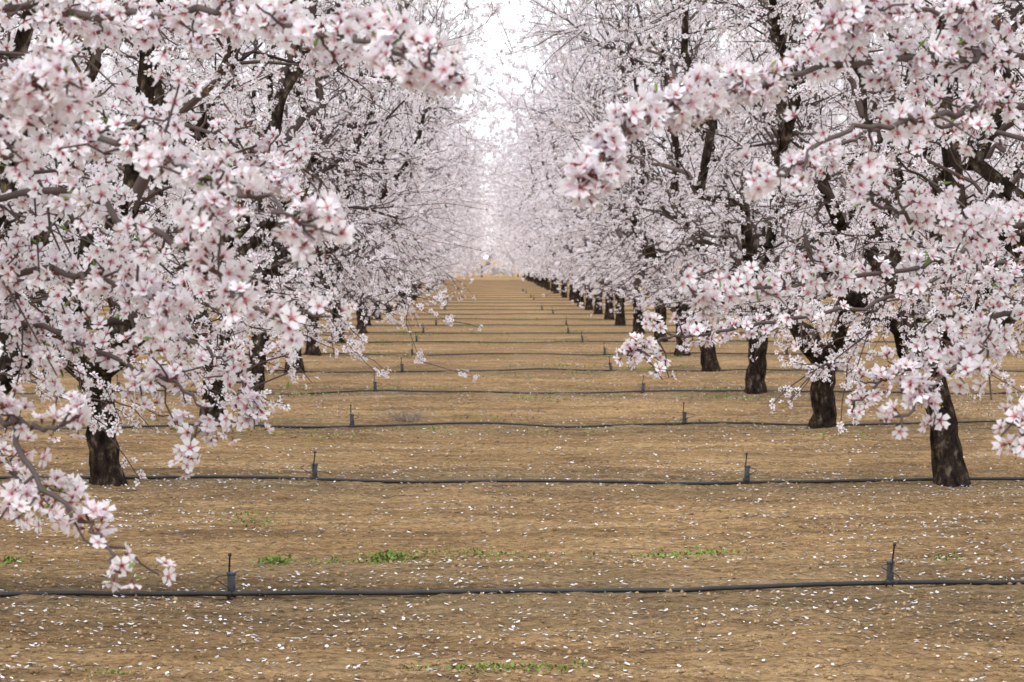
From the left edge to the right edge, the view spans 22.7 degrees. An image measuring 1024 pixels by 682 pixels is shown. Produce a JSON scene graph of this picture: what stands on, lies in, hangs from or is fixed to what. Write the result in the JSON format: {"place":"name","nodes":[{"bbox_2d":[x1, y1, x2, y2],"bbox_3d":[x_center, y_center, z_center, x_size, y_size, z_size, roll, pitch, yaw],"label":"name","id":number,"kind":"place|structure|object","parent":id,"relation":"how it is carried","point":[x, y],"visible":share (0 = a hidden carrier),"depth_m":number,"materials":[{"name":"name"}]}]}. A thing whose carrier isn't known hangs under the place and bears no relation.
{"place":"outdoors","nodes":[
{"label":"outdoors","id":0,"kind":"place"},
{"bbox_2d":[0,259,1023,681],"bbox_3d":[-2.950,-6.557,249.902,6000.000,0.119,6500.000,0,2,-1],"label":"ground","id":1,"kind":"structure","parent":0,"point":[144,445],"depth_m":15.32,"materials":[{"name":"soil"}]},
{"bbox_2d":[0,24,103,264],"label":"almond tree","id":2,"kind":"object","parent":1,"relation":"on","point":[13,33],"visible":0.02,"depth_m":35.61,"materials":[{"name":"pink plant"}]},
{"bbox_2d":[1,11,136,281],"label":"almond tree","id":3,"kind":"object","parent":1,"relation":"on","point":[131,59],"visible":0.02,"depth_m":42.11,"materials":[{"name":"pink plant"}]},
{"bbox_2d":[215,553,236,598],"bbox_3d":[-1.343,1.147,11.990,0.060,0.294,0.104,2,2,41],"label":"sprinkler stake","id":4,"kind":"object","parent":1,"relation":"on","point":[230,586],"visible":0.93,"depth_m":12.00,"materials":[{"name":"grey plastic"}]},
{"bbox_2d":[0,0,458,485],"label":"almond tree","id":5,"kind":"object","parent":1,"relation":"on","point":[135,180],"visible":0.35,"depth_m":11.69,"materials":[{"name":"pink plant"}]},
{"bbox_2d":[0,0,474,592],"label":"almond tree","id":6,"kind":"object","parent":1,"relation":"on","point":[46,84],"visible":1,"depth_m":4.75,"materials":[{"name":"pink plant"}]},
{"bbox_2d":[0,0,503,424],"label":"almond tree","id":7,"kind":"object","parent":1,"relation":"on","point":[214,411],"visible":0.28,"depth_m":23.83,"materials":[{"name":"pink plant"}]},
{"bbox_2d":[10,0,495,393],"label":"almond tree","id":8,"kind":"object","parent":1,"relation":"on","point":[257,349],"visible":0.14,"depth_m":29.65,"materials":[{"name":"pink plant"}]},
{"bbox_2d":[0,0,520,486],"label":"almond tree","id":9,"kind":"object","parent":1,"relation":"on","point":[104,462],"visible":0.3,"depth_m":17.73,"materials":[{"name":"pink plant"}]},
{"bbox_2d":[96,0,499,372],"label":"almond tree","id":10,"kind":"object","parent":1,"relation":"on","point":[397,173],"visible":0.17,"depth_m":35.77,"materials":[{"name":"pink plant"}]},
{"bbox_2d":[300,451,317,479],"bbox_3d":[-1.430,0.927,18.023,0.127,0.292,0.081,-1,2,-25],"label":"sprinkler stake","id":11,"kind":"object","parent":1,"relation":"on","point":[314,465],"visible":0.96,"depth_m":18.04,"materials":[{"name":"grey plastic"}]},
{"bbox_2d":[130,0,543,355],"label":"almond tree","id":12,"kind":"object","parent":1,"relation":"on","point":[311,348],"visible":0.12,"depth_m":41.88,"materials":[{"name":"pink plant"}]},
{"bbox_2d":[349,405,358,424],"bbox_3d":[-1.503,0.750,24.081,0.102,0.294,0.062,2,2,41],"label":"sprinkler stake","id":13,"kind":"object","parent":1,"relation":"on","point":[352,419],"visible":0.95,"depth_m":24.09,"materials":[{"name":"grey plastic"}]},
{"bbox_2d":[188,0,527,342],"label":"almond tree","id":14,"kind":"object","parent":1,"relation":"on","point":[334,316],"visible":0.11,"depth_m":48.02,"materials":[{"name":"pink plant"}]},
{"bbox_2d":[238,2,509,325],"bbox_3d":[-3.372,-4.292,59.950,6.885,8.064,6.503,1,2,34],"label":"almond tree","id":15,"kind":"object","parent":1,"relation":"on","point":[450,238],"visible":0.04,"depth_m":60.08,"materials":[{"name":"pink plant"}]},
{"bbox_2d":[263,75,489,319],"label":"almond tree","id":16,"kind":"object","parent":1,"relation":"on","point":[457,210],"visible":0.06,"depth_m":65.81,"materials":[{"name":"pink plant"}]},
{"bbox_2d":[370,374,382,391],"bbox_3d":[-1.600,0.538,29.988,0.140,0.294,0.095,2,3,43],"label":"sprinkler stake","id":17,"kind":"object","parent":1,"relation":"on","point":[375,386],"visible":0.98,"depth_m":30.03,"materials":[{"name":"grey plastic"}]},
{"bbox_2d":[219,15,539,333],"bbox_3d":[-3.145,-3.542,54.215,6.610,6.920,7.025,-1,2,-18],"label":"almond tree","id":18,"kind":"object","parent":1,"relation":"on","point":[358,313],"visible":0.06,"depth_m":53.89,"materials":[{"name":"pink plant"}]},
{"bbox_2d":[397,357,403,372],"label":"sprinkler stake","id":19,"kind":"object","parent":1,"relation":"on","point":[402,368],"visible":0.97,"depth_m":35.73,"materials":[{"name":"grey plastic"}]},
{"bbox_2d":[381,410,440,420],"bbox_3d":[-1.053,0.733,25.030,0.704,0.118,0.436,0,2,-1],"label":"dry weed clump","id":20,"kind":"object","parent":1,"relation":"on","point":[411,417],"visible":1,"depth_m":25.00,"materials":[{"name":"beige plant"}]},
{"bbox_2d":[325,95,517,314],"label":"almond tree","id":21,"kind":"object","parent":1,"relation":"on","point":[389,310],"visible":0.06,"depth_m":71.77,"materials":[{"name":"pink plant"}]},
{"bbox_2d":[339,97,503,304],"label":"almond tree","id":22,"kind":"object","parent":1,"relation":"on","point":[466,225],"visible":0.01,"depth_m":83.89,"materials":[{"name":"pink plant"}]},
{"bbox_2d":[346,99,504,307],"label":"almond tree","id":23,"kind":"object","parent":1,"relation":"on","point":[472,239],"visible":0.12,"depth_m":77.97,"materials":[{"name":"pink plant"}]},
{"bbox_2d":[49,291,855,291],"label":"irrigation hose","id":24,"kind":"object","parent":1,"relation":"on","point":[498,291],"visible":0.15,"depth_m":119.96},
{"bbox_2d":[333,293,602,293],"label":"irrigation hose","id":25,"kind":"object","parent":1,"relation":"on","point":[478,293],"visible":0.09,"depth_m":113.92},
{"bbox_2d":[87,318,861,319],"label":"irrigation hose","id":26,"kind":"object","parent":1,"relation":"on","point":[526,319],"visible":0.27,"depth_m":66.01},
{"bbox_2d":[0,318,978,677],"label":"weeds","id":27,"kind":"object","parent":1,"relation":"on","point":[376,560],"visible":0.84,"depth_m":13.72,"materials":[{"name":"plant"}]},
{"bbox_2d":[0,420,1005,429],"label":"irrigation hose","id":28,"kind":"object","parent":1,"relation":"on","point":[607,425],"visible":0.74,"depth_m":24.12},
{"bbox_2d":[51,288,964,288],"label":"irrigation hose","id":29,"kind":"object","parent":1,"relation":"on","point":[520,288],"visible":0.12,"depth_m":131.97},
{"bbox_2d":[32,309,988,309],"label":"irrigation hose","id":30,"kind":"object","parent":1,"relation":"on","point":[504,309],"visible":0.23,"depth_m":78.07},
{"bbox_2d":[0,301,1023,681],"bbox_3d":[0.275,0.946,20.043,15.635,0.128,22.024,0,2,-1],"label":"fallen petals","id":31,"kind":"object","parent":1,"relation":"on","point":[580,638],"visible":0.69,"depth_m":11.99,"materials":[{"name":"white plant"}]},
{"bbox_2d":[0,14,1023,332],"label":"distant almond trees","id":32,"kind":"object","parent":1,"relation":"on","point":[498,252],"visible":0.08,"depth_m":91.64,"materials":[{"name":"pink plant"}]},
{"bbox_2d":[0,580,1023,596],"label":"irrigation hose","id":33,"kind":"object","parent":1,"relation":"on","point":[503,590],"visible":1,"depth_m":12.20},
{"bbox_2d":[0,475,1023,484],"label":"irrigation hose","id":34,"kind":"object","parent":1,"relation":"on","point":[537,480],"visible":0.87,"depth_m":18.07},
{"bbox_2d":[0,389,1023,681],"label":"fallen sticks","id":35,"kind":"object","parent":1,"relation":"on","point":[496,593],"visible":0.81,"depth_m":11.93,"materials":[{"name":"brown wood"}]},
{"bbox_2d":[8,389,1023,394],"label":"irrigation hose","id":36,"kind":"object","parent":1,"relation":"on","point":[542,392],"visible":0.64,"depth_m":30.04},
{"bbox_2d":[31,368,1023,372],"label":"irrigation hose","id":37,"kind":"object","parent":1,"relation":"on","point":[555,369],"visible":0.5,"depth_m":36.00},
{"bbox_2d":[89,332,1023,332],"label":"irrigation hose","id":38,"kind":"object","parent":1,"relation":"on","point":[523,332],"visible":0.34,"depth_m":54.05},
{"bbox_2d":[477,107,662,305],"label":"almond tree","id":39,"kind":"object","parent":1,"relation":"on","point":[537,275],"visible":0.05,"depth_m":84.00,"materials":[{"name":"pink plant"}]},
{"bbox_2d":[276,297,868,297],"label":"irrigation hose","id":40,"kind":"object","parent":1,"relation":"on","point":[521,297],"visible":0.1,"depth_m":102.06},
{"bbox_2d":[177,324,967,325],"bbox_3d":[-0.859,-0.375,60.015,47.705,0.029,0.511,0,2,-1],"label":"irrigation hose","id":41,"kind":"object","parent":1,"relation":"on","point":[497,324],"visible":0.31,"depth_m":60.05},
{"bbox_2d":[482,80,670,313],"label":"almond tree","id":42,"kind":"object","parent":1,"relation":"on","point":[598,310],"visible":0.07,"depth_m":72.02,"materials":[{"name":"pink plant"}]},
{"bbox_2d":[144,351,1023,355],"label":"irrigation hose","id":43,"kind":"object","parent":1,"relation":"on","point":[559,354],"visible":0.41,"depth_m":42.02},
{"bbox_2d":[331,313,837,314],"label":"irrigation hose","id":44,"kind":"object","parent":1,"relation":"on","point":[546,313],"visible":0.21,"depth_m":72.08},
{"bbox_2d":[422,295,755,295],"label":"irrigation hose","id":45,"kind":"object","parent":1,"relation":"on","point":[536,295],"visible":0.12,"depth_m":107.97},
{"bbox_2d":[488,72,701,308],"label":"almond tree","id":46,"kind":"object","parent":1,"relation":"on","point":[588,304],"visible":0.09,"depth_m":77.86,"materials":[{"name":"pink plant"}]},
{"bbox_2d":[482,56,733,319],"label":"almond tree","id":47,"kind":"object","parent":1,"relation":"on","point":[608,315],"visible":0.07,"depth_m":65.77,"materials":[{"name":"pink plant"}]},
{"bbox_2d":[603,356,612,370],"bbox_3d":[1.361,0.371,36.120,0.122,0.294,0.088,-7,2,17],"label":"sprinkler stake","id":48,"kind":"object","parent":1,"relation":"on","point":[610,366],"visible":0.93,"depth_m":36.12,"materials":[{"name":"grey plastic"}]},
{"bbox_2d":[488,3,737,325],"bbox_3d":[2.510,-4.308,59.888,6.338,8.100,6.711,0,2,7],"label":"almond tree","id":49,"kind":"object","parent":1,"relation":"on","point":[620,320],"visible":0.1,"depth_m":59.84,"materials":[{"name":"pink plant"}]},
{"bbox_2d":[471,0,769,333],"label":"almond tree","id":50,"kind":"object","parent":1,"relation":"on","point":[638,328],"visible":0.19,"depth_m":53.90,"materials":[{"name":"pink plant"}]},
{"bbox_2d":[244,340,1023,342],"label":"irrigation hose","id":51,"kind":"object","parent":1,"relation":"on","point":[562,341],"visible":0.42,"depth_m":47.98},
{"bbox_2d":[381,305,897,305],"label":"irrigation hose","id":52,"kind":"object","parent":1,"relation":"on","point":[627,305],"visible":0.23,"depth_m":84.11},
{"bbox_2d":[638,376,645,392],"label":"sprinkler stake","id":53,"kind":"object","parent":1,"relation":"on","point":[643,386],"visible":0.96,"depth_m":30.15,"materials":[{"name":"grey plastic"}]},
{"bbox_2d":[476,0,819,341],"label":"almond tree","id":54,"kind":"object","parent":1,"relation":"on","point":[663,314],"visible":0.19,"depth_m":48.00,"materials":[{"name":"pink plant"}]},
{"bbox_2d":[422,302,896,302],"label":"irrigation hose","id":55,"kind":"object","parent":1,"relation":"on","point":[540,302],"visible":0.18,"depth_m":89.98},
{"bbox_2d":[679,402,694,424],"bbox_3d":[1.661,0.732,24.225,0.144,0.294,0.096,2,2,41],"label":"sprinkler stake","id":56,"kind":"object","parent":1,"relation":"on","point":[684,419],"visible":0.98,"depth_m":24.26,"materials":[{"name":"grey plastic"}]},
{"bbox_2d":[480,0,909,371],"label":"almond tree","id":57,"kind":"object","parent":1,"relation":"on","point":[709,360],"visible":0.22,"depth_m":35.63,"materials":[{"name":"pink plant"}]},
{"bbox_2d":[484,0,914,355],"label":"almond tree","id":58,"kind":"object","parent":1,"relation":"on","point":[679,340],"visible":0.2,"depth_m":42.22,"materials":[{"name":"pink plant"}]},
{"bbox_2d":[474,0,968,393],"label":"almond tree","id":59,"kind":"object","parent":1,"relation":"on","point":[755,376],"visible":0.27,"depth_m":29.82,"materials":[{"name":"pink plant"}]},
{"bbox_2d":[743,453,756,483],"bbox_3d":[1.683,0.941,18.057,0.101,0.294,0.061,2,3,43],"label":"sprinkler stake","id":60,"kind":"object","parent":1,"relation":"on","point":[746,478],"visible":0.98,"depth_m":18.07,"materials":[{"name":"grey plastic"}]},
{"bbox_2d":[490,0,1023,428],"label":"almond tree","id":61,"kind":"object","parent":1,"relation":"on","point":[822,398],"visible":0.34,"depth_m":23.58,"materials":[{"name":"pink plant"}]},
{"bbox_2d":[545,0,1023,487],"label":"almond tree","id":62,"kind":"object","parent":1,"relation":"on","point":[949,467],"visible":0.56,"depth_m":17.76,"materials":[{"name":"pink plant"}]},
{"bbox_2d":[556,0,1023,459],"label":"almond tree","id":63,"kind":"object","parent":1,"relation":"on","point":[601,169],"visible":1,"depth_m":5.08,"materials":[{"name":"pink plant"}]},
{"bbox_2d":[713,0,1023,433],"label":"almond tree","id":64,"kind":"object","parent":1,"relation":"on","point":[950,162],"visible":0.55,"depth_m":12.36,"materials":[{"name":"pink plant"}]},
{"bbox_2d":[881,543,900,586],"bbox_3d":[1.843,1.130,12.366,0.127,0.292,0.081,-5,5,-70],"label":"sprinkler stake","id":65,"kind":"object","parent":1,"relation":"on","point":[889,580],"visible":0.93,"depth_m":12.39,"materials":[{"name":"grey plastic"}]},
{"bbox_2d":[801,1,1023,295],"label":"almond tree","id":66,"kind":"object","parent":1,"relation":"on","point":[999,136],"visible":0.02,"depth_m":41.89,"materials":[{"name":"pink plant"}]},
{"bbox_2d":[926,1,1023,281],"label":"almond tree","id":67,"kind":"object","parent":1,"relation":"on","point":[1002,137],"visible":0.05,"depth_m":35.95,"materials":[{"name":"pink plant"}]},
{"bbox_2d":[13,0,1023,258],"label":"sky","id":68,"kind":"structure","parent":0,"point":[497,42],"materials":[{"name":"white"}]}
]}

